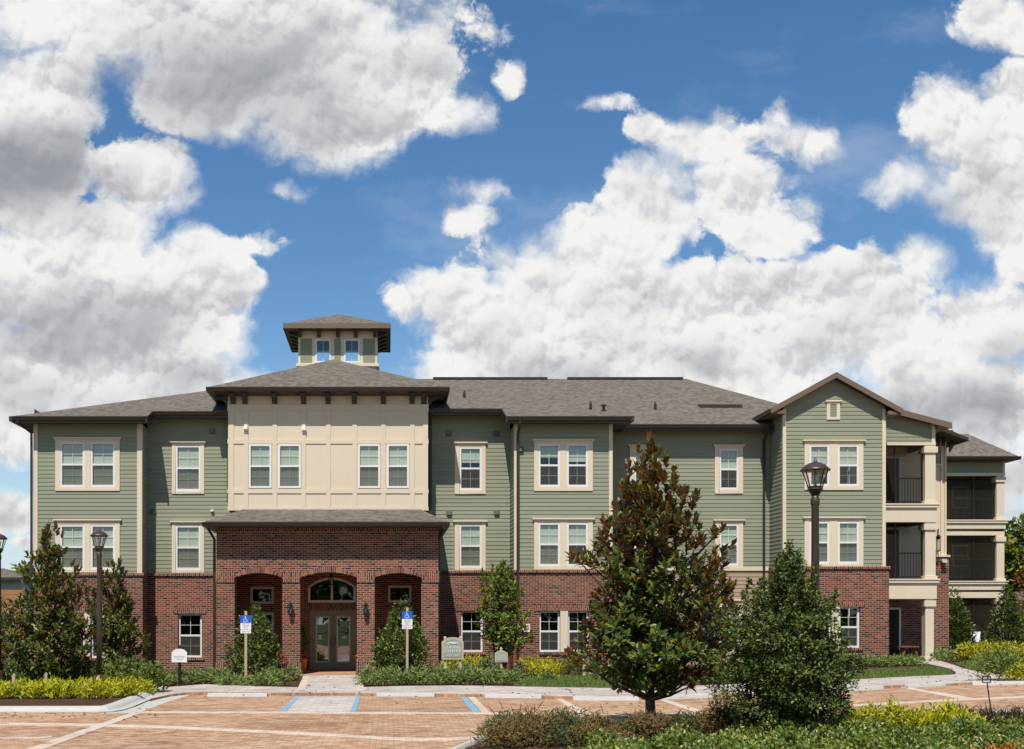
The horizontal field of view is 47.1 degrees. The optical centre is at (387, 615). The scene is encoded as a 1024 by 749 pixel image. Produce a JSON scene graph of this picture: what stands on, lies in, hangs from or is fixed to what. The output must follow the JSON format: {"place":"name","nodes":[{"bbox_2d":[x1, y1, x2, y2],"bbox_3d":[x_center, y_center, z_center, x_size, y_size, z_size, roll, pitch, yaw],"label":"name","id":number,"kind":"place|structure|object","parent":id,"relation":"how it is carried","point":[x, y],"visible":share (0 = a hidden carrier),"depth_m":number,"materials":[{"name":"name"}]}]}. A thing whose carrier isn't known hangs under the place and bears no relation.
{"place":"outdoors","nodes":[
{"label":"outdoors","id":0,"kind":"place"},
{"bbox_2d":[244,669,359,676],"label":"porch floor","id":1,"kind":"structure","parent":0,"point":[332,672],"depth_m":42.18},
{"bbox_2d":[301,624,308,671],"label":"planter","id":2,"kind":"object","parent":1,"relation":"on","point":[304,636],"visible":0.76,"depth_m":42.12,"materials":[{"name":"orange ceramic"}]},
{"bbox_2d":[305,675,356,689],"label":"walkway","id":3,"kind":"structure","parent":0,"point":[331,682],"depth_m":35.77,"materials":[{"name":"concrete"}]},
{"bbox_2d":[0,685,1023,748],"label":"road","id":4,"kind":"structure","parent":0,"point":[423,725],"depth_m":23.79,"materials":[{"name":"brick"}]},
{"bbox_2d":[27,713,140,748],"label":"stall line","id":5,"kind":"object","parent":4,"relation":"on","point":[53,742],"visible":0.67,"depth_m":21.38,"materials":[{"name":"paint"}]},
{"bbox_2d":[100,695,189,713],"bbox_3d":[-5.865,2.219,29.865,0.840,0.127,7.810,0,0,2],"label":"gutter apron","id":6,"kind":"object","parent":4,"relation":"on","point":[149,705],"visible":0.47,"depth_m":28.41,"materials":[{"name":"concrete"}]},
{"bbox_2d":[207,693,267,696],"bbox_3d":[-3.986,2.095,30.886,1.669,0.100,0.145,-1,0,13],"label":"wheel stop","id":7,"kind":"object","parent":4,"relation":"on","point":[237,694],"visible":1,"depth_m":30.82,"materials":[{"name":"white concrete"}]},
{"bbox_2d":[0,723,480,739],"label":"stall line","id":8,"kind":"object","parent":4,"relation":"on","point":[227,729],"visible":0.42,"depth_m":21.61,"materials":[{"name":"paint"}]},
{"bbox_2d":[287,696,355,711],"bbox_3d":[-1.590,2.165,28.266,1.549,0.130,5.323,0,0,0],"label":"access aisle","id":9,"kind":"object","parent":4,"relation":"on","point":[322,703],"visible":0.64,"depth_m":27.82,"materials":[{"name":"paint"}]},
{"bbox_2d":[376,693,434,696],"bbox_3d":[0.460,2.038,30.141,1.533,0.100,0.145,-1,0,13],"label":"wheel stop","id":10,"kind":"object","parent":4,"relation":"on","point":[406,694],"visible":1,"depth_m":30.07,"materials":[{"name":"white concrete"}]},
{"bbox_2d":[4,668,1016,719],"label":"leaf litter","id":11,"kind":"object","parent":4,"relation":"on","point":[466,688],"visible":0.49,"depth_m":28.53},
{"bbox_2d":[485,694,542,698],"bbox_3d":[3.136,2.004,29.057,1.481,0.100,0.145,-1,0,25],"label":"wheel stop","id":12,"kind":"object","parent":4,"relation":"on","point":[520,696],"visible":1,"depth_m":28.97,"materials":[{"name":"white concrete"}]},
{"bbox_2d":[150,682,970,700],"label":"curb","id":13,"kind":"structure","parent":4,"relation":"on","point":[441,695],"depth_m":30.83,"materials":[{"name":"concrete"}]},
{"bbox_2d":[138,696,1023,716],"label":"stall line","id":14,"kind":"object","parent":4,"relation":"on","point":[885,703],"visible":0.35,"depth_m":25.45,"materials":[{"name":"paint"}]},
{"bbox_2d":[573,696,638,700],"bbox_3d":[5.216,1.977,27.852,1.556,0.100,0.145,-1,0,15],"label":"wheel stop","id":15,"kind":"object","parent":4,"relation":"on","point":[598,698],"visible":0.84,"depth_m":27.82,"materials":[{"name":"white concrete"}]},
{"bbox_2d":[465,712,1023,748],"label":"planting bed","id":16,"kind":"object","parent":4,"relation":"on","point":[487,746],"visible":0.09,"depth_m":17.93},
{"bbox_2d":[469,699,530,742],"bbox_3d":[1.877,1.666,18.542,1.005,0.750,0.951,0,0,45],"label":"feathery shrub","id":17,"kind":"object","parent":16,"relation":"on","point":[504,717],"visible":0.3,"depth_m":18.55,"materials":[{"name":"green plant"}]},
{"bbox_2d":[470,711,545,748],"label":"feathery shrub","id":18,"kind":"object","parent":16,"relation":"on","point":[502,732],"visible":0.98,"depth_m":17.70,"materials":[{"name":"plant"}]},
{"bbox_2d":[490,709,556,748],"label":"feathery shrub","id":19,"kind":"object","parent":16,"relation":"on","point":[531,722],"visible":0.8,"depth_m":17.77,"materials":[{"name":"plant"}]},
{"bbox_2d":[522,702,568,730],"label":"feathery shrub","id":20,"kind":"object","parent":16,"relation":"on","point":[550,715],"visible":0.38,"depth_m":18.81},
{"bbox_2d":[528,718,587,746],"bbox_3d":[2.616,1.793,17.845,0.980,0.477,0.958,0,0,0],"label":"feathery shrub","id":21,"kind":"object","parent":16,"relation":"on","point":[562,735],"visible":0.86,"depth_m":17.79,"materials":[{"name":"green plant"}]},
{"bbox_2d":[545,703,595,729],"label":"feathery shrub","id":22,"kind":"object","parent":16,"relation":"on","point":[571,718],"visible":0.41,"depth_m":18.93,"materials":[{"name":"green plant"}]},
{"bbox_2d":[555,719,621,746],"bbox_3d":[3.136,1.773,18.008,1.086,0.505,0.827,0,0,12],"label":"feathery shrub","id":23,"kind":"object","parent":16,"relation":"on","point":[584,729],"visible":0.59,"depth_m":17.87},
{"bbox_2d":[574,704,624,732],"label":"feathery shrub","id":24,"kind":"object","parent":16,"relation":"on","point":[600,718],"visible":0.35,"depth_m":18.92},
{"bbox_2d":[581,715,634,743],"bbox_3d":[3.311,1.763,18.105,1.088,0.516,0.848,0,0,0],"label":"feathery shrub","id":25,"kind":"object","parent":16,"relation":"on","point":[622,731],"visible":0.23,"depth_m":18.02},
{"bbox_2d":[620,707,674,736],"bbox_3d":[4.229,1.743,19.051,1.063,0.538,0.884,0,0,0],"label":"feathery shrub","id":26,"kind":"object","parent":16,"relation":"on","point":[642,720],"visible":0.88,"depth_m":18.89,"materials":[{"name":"plant"}]},
{"bbox_2d":[560,431,748,716],"bbox_3d":[4.732,-0.580,20.799,3.213,5.427,3.641,0,0,0],"label":"magnolia tree","id":27,"kind":"object","parent":16,"relation":"on","point":[640,585],"visible":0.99,"depth_m":20.38,"materials":[{"name":"green plant"}]},
{"bbox_2d":[663,707,706,733],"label":"feathery shrub","id":28,"kind":"object","parent":16,"relation":"on","point":[678,716],"visible":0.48,"depth_m":19.19,"materials":[{"name":"green plant"}]},
{"bbox_2d":[679,706,730,734],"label":"feathery shrub","id":29,"kind":"object","parent":16,"relation":"on","point":[707,726],"visible":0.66,"depth_m":19.15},
{"bbox_2d":[696,692,747,733],"bbox_3d":[5.596,1.623,19.359,1.110,0.741,0.876,0,0,0],"label":"feathery shrub","id":30,"kind":"object","parent":16,"relation":"on","point":[716,710],"visible":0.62,"depth_m":19.19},
{"bbox_2d":[703,538,870,741],"bbox_3d":[6.276,0.430,18.291,2.545,3.304,2.580,0,0,0],"label":"holly tree","id":31,"kind":"object","parent":16,"relation":"on","point":[783,684],"visible":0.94,"depth_m":17.92,"materials":[{"name":"green plant"}]},
{"bbox_2d":[561,712,1023,748],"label":"ground cover","id":32,"kind":"object","parent":16,"relation":"on","point":[943,738],"visible":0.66,"depth_m":16.29,"materials":[{"name":"green plant"}]},
{"bbox_2d":[800,457,830,715],"bbox_3d":[7.450,-0.413,20.300,0.508,4.736,0.508,0,0,0],"label":"lamp post","id":33,"kind":"object","parent":16,"relation":"on","point":[815,467],"visible":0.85,"depth_m":20.24,"materials":[{"name":"brown metal"}]},
{"bbox_2d":[856,700,891,732],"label":"golden shrub","id":34,"kind":"object","parent":16,"relation":"on","point":[871,709],"visible":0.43,"depth_m":18.94,"materials":[{"name":"yellow plant"}]},
{"bbox_2d":[876,693,917,728],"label":"golden shrub","id":35,"kind":"object","parent":16,"relation":"on","point":[889,709],"visible":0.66,"depth_m":18.91,"materials":[{"name":"yellow plant"}]},
{"bbox_2d":[892,705,934,727],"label":"golden shrub","id":36,"kind":"object","parent":16,"relation":"on","point":[916,713],"visible":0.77,"depth_m":18.81,"materials":[{"name":"yellow plant"}]},
{"bbox_2d":[915,701,947,726],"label":"golden shrub","id":37,"kind":"object","parent":16,"relation":"on","point":[935,714],"visible":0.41,"depth_m":18.94,"materials":[{"name":"yellow plant"}]},
{"bbox_2d":[934,696,966,723],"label":"golden shrub","id":38,"kind":"object","parent":16,"relation":"on","point":[949,710],"visible":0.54,"depth_m":18.92,"materials":[{"name":"yellow plant"}]},
{"bbox_2d":[0,0,1023,615],"label":"sky","id":39,"kind":"structure","parent":0,"point":[769,200],"materials":[{"name":"blue"}]},
{"bbox_2d":[28,616,1012,711],"bbox_3d":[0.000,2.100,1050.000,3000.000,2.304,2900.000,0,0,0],"label":"ground","id":40,"kind":"structure","parent":0,"point":[849,639],"depth_m":94.39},
{"bbox_2d":[1,588,25,661],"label":"wooden fence","id":41,"kind":"object","parent":40,"relation":"on","point":[10,592],"visible":0.13,"depth_m":57.97,"materials":[{"name":"brown wood"}]},
{"bbox_2d":[1,568,29,645],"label":"house","id":42,"kind":"structure","parent":40,"relation":"on","point":[10,579],"depth_m":82.00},
{"bbox_2d":[0,686,165,712],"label":"kerb","id":43,"kind":"structure","parent":40,"relation":"on","point":[128,702],"depth_m":26.78,"materials":[{"name":"concrete"}]},
{"bbox_2d":[0,670,197,705],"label":"planting bed","id":44,"kind":"object","parent":40,"relation":"on","point":[47,701],"visible":0.18,"depth_m":28.84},
{"bbox_2d":[0,679,26,698],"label":"golden shrub","id":45,"kind":"object","parent":44,"relation":"on","point":[9,689],"visible":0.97,"depth_m":29.86,"materials":[{"name":"yellow plant"}]},
{"bbox_2d":[17,677,53,698],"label":"golden shrub","id":46,"kind":"object","parent":44,"relation":"on","point":[33,689],"visible":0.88,"depth_m":29.71,"materials":[{"name":"yellow plant"}]},
{"bbox_2d":[0,521,105,679],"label":"magnolia tree","id":47,"kind":"object","parent":44,"relation":"on","point":[37,637],"visible":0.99,"depth_m":32.64,"materials":[{"name":"green plant"}]},
{"bbox_2d":[43,675,84,698],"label":"golden shrub","id":48,"kind":"object","parent":44,"relation":"on","point":[64,688],"visible":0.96,"depth_m":29.57,"materials":[{"name":"yellow plant"}]},
{"bbox_2d":[90,528,107,694],"bbox_3d":[-7.691,-0.106,31.000,0.484,4.510,0.484,0,0,0],"label":"lamp post","id":49,"kind":"object","parent":44,"relation":"on","point":[100,534],"visible":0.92,"depth_m":30.94,"materials":[{"name":"brown metal"}]},
{"bbox_2d":[79,675,121,699],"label":"golden shrub","id":50,"kind":"object","parent":44,"relation":"on","point":[97,686],"visible":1,"depth_m":29.45,"materials":[{"name":"yellow plant"}]},
{"bbox_2d":[83,658,121,680],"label":"green shrub","id":51,"kind":"object","parent":44,"relation":"on","point":[107,671],"visible":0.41,"depth_m":32.95,"materials":[{"name":"green plant"}]},
{"bbox_2d":[106,653,139,679],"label":"green shrub","id":52,"kind":"object","parent":44,"relation":"on","point":[123,663],"visible":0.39,"depth_m":33.36,"materials":[{"name":"green plant"}]},
{"bbox_2d":[106,675,143,696],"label":"golden shrub","id":53,"kind":"object","parent":44,"relation":"on","point":[130,685],"visible":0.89,"depth_m":30.09,"materials":[{"name":"yellow plant"}]},
{"bbox_2d":[119,656,157,687],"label":"green shrub","id":54,"kind":"object","parent":44,"relation":"on","point":[135,666],"visible":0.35,"depth_m":32.73,"materials":[{"name":"green plant"}]},
{"bbox_2d":[128,659,170,691],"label":"green shrub","id":55,"kind":"object","parent":44,"relation":"on","point":[150,671],"visible":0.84,"depth_m":32.26,"materials":[{"name":"green plant"}]},
{"bbox_2d":[3,641,1022,686],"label":"planting bed","id":56,"kind":"object","parent":40,"relation":"on","point":[295,683],"visible":0.07,"depth_m":36.31,"materials":[{"name":"soil"}]},
{"bbox_2d":[1,595,25,679],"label":"dark shrub","id":57,"kind":"object","parent":56,"relation":"on","point":[7,656],"visible":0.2,"depth_m":36.91,"materials":[{"name":"green plant"}]},
{"bbox_2d":[80,555,151,666],"bbox_3d":[-8.395,0.209,35.993,2.245,4.179,2.057,0,0,0],"label":"magnolia tree","id":58,"kind":"object","parent":56,"relation":"on","point":[116,634],"visible":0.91,"depth_m":35.80,"materials":[{"name":"green plant"}]},
{"bbox_2d":[172,645,186,685],"bbox_3d":[-6.375,1.583,35.619,0.468,1.398,0.142,0,0,0],"label":"plaque sign","id":59,"kind":"object","parent":56,"relation":"on","point":[179,655],"visible":0.97,"depth_m":35.55,"materials":[{"name":"white metal"}]},
{"bbox_2d":[154,663,302,686],"bbox_3d":[-5.191,1.815,37.042,6.064,0.766,4.049,0,0,25],"label":"juniper cover","id":60,"kind":"object","parent":56,"relation":"on","point":[271,676],"visible":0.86,"depth_m":36.26,"materials":[{"name":"plant"}]},
{"bbox_2d":[240,611,250,676],"bbox_3d":[-4.395,1.056,35.990,0.330,2.401,0.080,0,0,0],"label":"accessible parking sign","id":61,"kind":"object","parent":56,"relation":"on","point":[245,624],"visible":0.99,"depth_m":35.96,"materials":[{"name":"metal"}]},
{"bbox_2d":[222,603,285,676],"bbox_3d":[-4.419,0.891,38.133,2.173,2.651,2.166,0,0,0],"label":"evergreen shrub","id":62,"kind":"object","parent":56,"relation":"on","point":[254,644],"visible":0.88,"depth_m":37.88,"materials":[{"name":"green plant"}]},
{"bbox_2d":[368,599,434,671],"bbox_3d":[0.430,0.772,38.202,2.235,2.758,2.268,0,0,0],"label":"evergreen shrub","id":63,"kind":"object","parent":56,"relation":"on","point":[399,658],"visible":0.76,"depth_m":37.93,"materials":[{"name":"green plant"}]},
{"bbox_2d":[402,608,411,670],"bbox_3d":[0.610,0.963,36.990,0.330,2.458,0.080,0,0,0],"label":"accessible parking sign","id":64,"kind":"object","parent":56,"relation":"on","point":[406,619],"visible":0.98,"depth_m":36.96,"materials":[{"name":"metal"}]},
{"bbox_2d":[442,636,463,668],"bbox_3d":[2.085,1.413,37.598,0.707,1.528,0.174,0,0,0],"label":"leasing sign","id":65,"kind":"object","parent":56,"relation":"on","point":[452,647],"visible":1,"depth_m":37.53,"materials":[{"name":"white paint"}]},
{"bbox_2d":[351,656,557,685],"bbox_3d":[2.092,1.708,36.436,6.498,0.810,5.738,0,0,0],"label":"juniper cover","id":66,"kind":"object","parent":56,"relation":"on","point":[441,674],"visible":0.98,"depth_m":34.55,"materials":[{"name":"plant"}]},
{"bbox_2d":[474,559,534,668],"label":"tree","id":67,"kind":"object","parent":56,"relation":"on","point":[500,637],"visible":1,"depth_m":40.73,"materials":[{"name":"green plant"}]},
{"bbox_2d":[685,549,741,656],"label":"magnolia tree","id":68,"kind":"object","parent":56,"relation":"on","point":[719,573],"visible":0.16,"depth_m":40.70,"materials":[{"name":"green plant"}]},
{"bbox_2d":[825,651,931,667],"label":"juniper cover","id":69,"kind":"object","parent":56,"relation":"on","point":[897,659],"visible":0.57,"depth_m":42.11,"materials":[{"name":"plant"}]},
{"bbox_2d":[853,674,951,678],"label":"lawn","id":70,"kind":"structure","parent":56,"relation":"on","point":[902,676],"depth_m":35.22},
{"bbox_2d":[806,665,952,678],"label":"grass","id":71,"kind":"structure","parent":70,"relation":"on","point":[902,671],"depth_m":36.63,"materials":[{"name":"plant"}]},
{"bbox_2d":[949,586,977,656],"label":"conifer","id":72,"kind":"object","parent":56,"relation":"on","point":[963,623],"visible":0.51,"depth_m":49.69,"materials":[{"name":"green plant"}]},
{"bbox_2d":[922,645,1023,660],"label":"juniper cover","id":73,"kind":"object","parent":56,"relation":"on","point":[943,654],"visible":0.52,"depth_m":45.41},
{"bbox_2d":[982,582,1023,648],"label":"conifer","id":74,"kind":"object","parent":56,"relation":"on","point":[1011,618],"visible":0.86,"depth_m":50.83,"materials":[{"name":"green plant"}]},
{"bbox_2d":[9,314,1021,673],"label":"apartment building","id":75,"kind":"structure","parent":40,"relation":"on","point":[337,504],"depth_m":44.26,"materials":[{"name":"wood"}]},
{"bbox_2d":[60,442,83,486],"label":"window","id":76,"kind":"structure","parent":75,"relation":"in","point":[71,453],"depth_m":43.86,"materials":[{"name":"glass"}]},
{"bbox_2d":[60,525,83,568],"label":"window","id":77,"kind":"structure","parent":75,"relation":"in","point":[73,537],"depth_m":43.86,"materials":[{"name":"glass"}]},
{"bbox_2d":[91,442,114,486],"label":"window","id":78,"kind":"structure","parent":75,"relation":"in","point":[102,453],"depth_m":43.86,"materials":[{"name":"glass"}]},
{"bbox_2d":[91,525,114,568],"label":"window","id":79,"kind":"structure","parent":75,"relation":"in","point":[108,553],"depth_m":43.86,"materials":[{"name":"white plastic"}]},
{"bbox_2d":[176,445,200,490],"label":"window","id":80,"kind":"structure","parent":75,"relation":"in","point":[188,457],"depth_m":44.96,"materials":[{"name":"glass"}]},
{"bbox_2d":[176,525,200,569],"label":"window","id":81,"kind":"structure","parent":75,"relation":"in","point":[188,537],"depth_m":44.96,"materials":[{"name":"glass"}]},
{"bbox_2d":[179,614,201,656],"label":"window","id":82,"kind":"structure","parent":75,"relation":"in","point":[180,615],"depth_m":44.95,"materials":[{"name":"white plastic"}]},
{"bbox_2d":[249,444,271,487],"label":"window","id":83,"kind":"structure","parent":75,"relation":"in","point":[260,455],"depth_m":44.26,"materials":[{"name":"white plastic"}]},
{"bbox_2d":[278,444,300,487],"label":"window","id":84,"kind":"structure","parent":75,"relation":"in","point":[289,455],"depth_m":44.26,"materials":[{"name":"white plastic"}]},
{"bbox_2d":[312,613,332,668],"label":"door","id":85,"kind":"structure","parent":75,"relation":"in","point":[316,664],"depth_m":44.43,"materials":[{"name":"brown metal"}]},
{"bbox_2d":[333,613,353,668],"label":"door","id":86,"kind":"structure","parent":75,"relation":"in","point":[337,664],"depth_m":44.43,"materials":[{"name":"brown metal"}]},
{"bbox_2d":[358,444,379,487],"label":"window","id":87,"kind":"structure","parent":75,"relation":"in","point":[368,454],"depth_m":44.26,"materials":[{"name":"glass"}]},
{"bbox_2d":[387,444,408,487],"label":"window","id":88,"kind":"structure","parent":75,"relation":"in","point":[397,454],"depth_m":44.26,"materials":[{"name":"white plastic"}]},
{"bbox_2d":[459,447,481,489],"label":"window","id":89,"kind":"structure","parent":75,"relation":"in","point":[470,455],"depth_m":45.52,"materials":[{"name":"white plastic"}]},
{"bbox_2d":[459,524,481,566],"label":"window","id":90,"kind":"structure","parent":75,"relation":"in","point":[470,535],"depth_m":45.56,"materials":[{"name":"white plastic"}]},
{"bbox_2d":[461,611,482,651],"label":"window","id":91,"kind":"structure","parent":75,"relation":"in","point":[481,628],"depth_m":45.55,"materials":[{"name":"white plastic"}]},
{"bbox_2d":[538,444,559,486],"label":"window","id":92,"kind":"structure","parent":75,"relation":"in","point":[544,450],"depth_m":43.77,"materials":[{"name":"white plastic"}]},
{"bbox_2d":[538,523,559,565],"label":"window","id":93,"kind":"structure","parent":75,"relation":"in","point":[548,533],"depth_m":43.86,"materials":[{"name":"white plastic"}]},
{"bbox_2d":[539,611,559,651],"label":"window","id":94,"kind":"structure","parent":75,"relation":"in","point":[558,612],"depth_m":43.85,"materials":[{"name":"white plastic"}]},
{"bbox_2d":[567,444,587,486],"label":"window","id":95,"kind":"structure","parent":75,"relation":"in","point":[575,452],"depth_m":43.82,"materials":[{"name":"white plastic"}]},
{"bbox_2d":[567,523,587,565],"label":"window","id":96,"kind":"structure","parent":75,"relation":"in","point":[577,533],"depth_m":43.86,"materials":[{"name":"white plastic"}]},
{"bbox_2d":[719,449,738,488],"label":"window","id":97,"kind":"structure","parent":75,"relation":"in","point":[728,458],"depth_m":45.78,"materials":[{"name":"white plastic"}]},
{"bbox_2d":[719,524,738,564],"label":"window","id":98,"kind":"structure","parent":75,"relation":"in","point":[732,529],"depth_m":45.86,"materials":[{"name":"glass"}]},
{"bbox_2d":[809,445,828,485],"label":"window","id":99,"kind":"structure","parent":75,"relation":"in","point":[821,452],"depth_m":44.27,"materials":[{"name":"white plastic"}]},
{"bbox_2d":[809,521,828,562],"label":"window","id":100,"kind":"structure","parent":75,"relation":"in","point":[823,525],"depth_m":44.26,"materials":[{"name":"white plastic"}]},
{"bbox_2d":[838,445,858,485],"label":"window","id":101,"kind":"structure","parent":75,"relation":"in","point":[848,455],"depth_m":44.22,"materials":[{"name":"white plastic"}]},
{"bbox_2d":[838,521,858,562],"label":"window","id":102,"kind":"structure","parent":75,"relation":"in","point":[848,531],"depth_m":44.27,"materials":[{"name":"glass"}]},
{"bbox_2d":[886,456,900,500],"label":"porch door","id":103,"kind":"structure","parent":75,"relation":"in","point":[889,459],"depth_m":47.85,"materials":[{"name":"glass"}]},
{"bbox_2d":[886,528,900,577],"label":"porch door","id":104,"kind":"structure","parent":75,"relation":"in","point":[889,531],"depth_m":47.85,"materials":[{"name":"black plastic"}]},
{"bbox_2d":[889,608,900,656],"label":"porch door","id":105,"kind":"structure","parent":75,"relation":"in","point":[894,613],"depth_m":47.85,"materials":[{"name":"glass"}]},
{"bbox_2d":[513,674,699,687],"bbox_3d":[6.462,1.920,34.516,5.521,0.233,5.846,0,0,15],"label":"grass","id":106,"kind":"structure","parent":40,"relation":"on","point":[567,680],"depth_m":33.79,"materials":[{"name":"plant"}]},
{"bbox_2d":[1003,512,1023,601],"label":"broadleaf tree","id":107,"kind":"object","parent":40,"relation":"on","point":[1013,552],"visible":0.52,"depth_m":75.24,"materials":[{"name":"green plant"}]},
{"bbox_2d":[153,660,1023,697],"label":"sidewalk","id":108,"kind":"structure","parent":0,"point":[964,676],"depth_m":32.18,"materials":[{"name":"concrete"}]},
{"bbox_2d":[999,662,1023,680],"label":"yellow green shrub","id":109,"kind":"object","parent":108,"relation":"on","point":[1018,674],"visible":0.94,"depth_m":32.11,"materials":[{"name":"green plant"}]},
{"bbox_2d":[965,643,1023,680],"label":"yellow green shrub","id":110,"kind":"object","parent":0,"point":[995,665],"visible":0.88,"depth_m":32.59,"materials":[{"name":"green plant"}]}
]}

